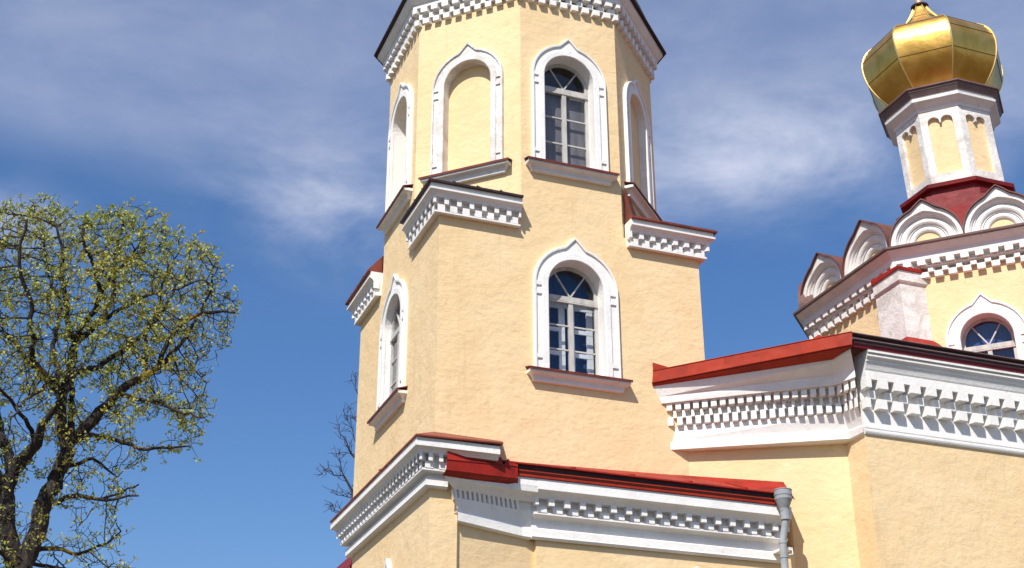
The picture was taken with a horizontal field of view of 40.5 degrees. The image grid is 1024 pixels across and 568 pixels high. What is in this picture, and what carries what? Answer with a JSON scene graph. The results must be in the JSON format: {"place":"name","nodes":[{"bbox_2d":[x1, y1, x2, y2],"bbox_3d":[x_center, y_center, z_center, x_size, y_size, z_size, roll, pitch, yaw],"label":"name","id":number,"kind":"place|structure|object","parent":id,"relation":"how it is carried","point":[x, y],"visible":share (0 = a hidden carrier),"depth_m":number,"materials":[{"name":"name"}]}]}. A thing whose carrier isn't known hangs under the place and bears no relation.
{"place":"outdoors","nodes":[
{"label":"outdoors","id":0,"kind":"place"},
{"bbox_2d":[0,0,1023,567],"label":"sky","id":1,"kind":"structure","parent":0,"point":[261,127],"materials":[{"name":"blue"}]},
{"label":"ground","id":2,"kind":"structure","parent":0,"visible":0},
{"bbox_2d":[0,192,241,567],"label":"deciduous tree","id":3,"kind":"object","parent":2,"relation":"on","point":[14,553],"visible":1,"depth_m":32.53,"materials":[{"name":"green plant"}]},
{"bbox_2d":[314,372,358,512],"bbox_3d":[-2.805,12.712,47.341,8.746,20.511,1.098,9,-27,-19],"label":"bare tree","id":4,"kind":"object","parent":2,"relation":"on","point":[352,455],"visible":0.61,"depth_m":49.13,"materials":[{"name":"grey plant"}]},
{"bbox_2d":[337,558,351,567],"bbox_3d":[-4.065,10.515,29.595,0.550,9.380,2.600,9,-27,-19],"label":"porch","id":5,"kind":"object","parent":2,"relation":"on","point":[347,563],"visible":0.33,"depth_m":30.98,"materials":[{"name":"red paint"}]},
{"bbox_2d":[330,0,717,567],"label":"bell tower","id":6,"kind":"structure","parent":2,"relation":"on","point":[527,289],"depth_m":29.66,"materials":[{"name":"yellow paint"}]},
{"bbox_2d":[367,274,407,431],"bbox_3d":[-2.575,1.317,30.444,0.490,3.399,2.280,9,-27,-19],"label":"window","id":7,"kind":"structure","parent":6,"relation":"in","point":[391,380],"depth_m":30.63,"materials":[{"name":"white paint"}]},
{"bbox_2d":[524,38,619,186],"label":"window","id":8,"kind":"structure","parent":6,"relation":"in","point":[569,107],"depth_m":31.12,"materials":[{"name":"white paint"}]},
{"bbox_2d":[525,237,632,393],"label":"window","id":9,"kind":"structure","parent":6,"relation":"in","point":[576,327],"depth_m":29.09,"materials":[{"name":"white paint"}]},
{"bbox_2d":[443,451,795,567],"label":"church annex","id":10,"kind":"object","parent":2,"relation":"on","point":[513,514],"visible":1,"depth_m":25.72,"materials":[{"name":"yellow paint"}]},
{"bbox_2d":[652,331,1023,567],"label":"church nave","id":11,"kind":"structure","parent":2,"relation":"on","point":[871,451],"depth_m":28.08,"materials":[{"name":"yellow paint"}]},
{"bbox_2d":[793,0,1023,359],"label":"domed octagon","id":12,"kind":"object","parent":11,"relation":"on","point":[940,262],"visible":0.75,"depth_m":36.00,"materials":[{"name":"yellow paint"}]},
{"bbox_2d":[945,292,1023,359],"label":"window","id":13,"kind":"structure","parent":12,"relation":"in","point":[981,326],"depth_m":32.87,"materials":[{"name":"white paint"}]}
]}

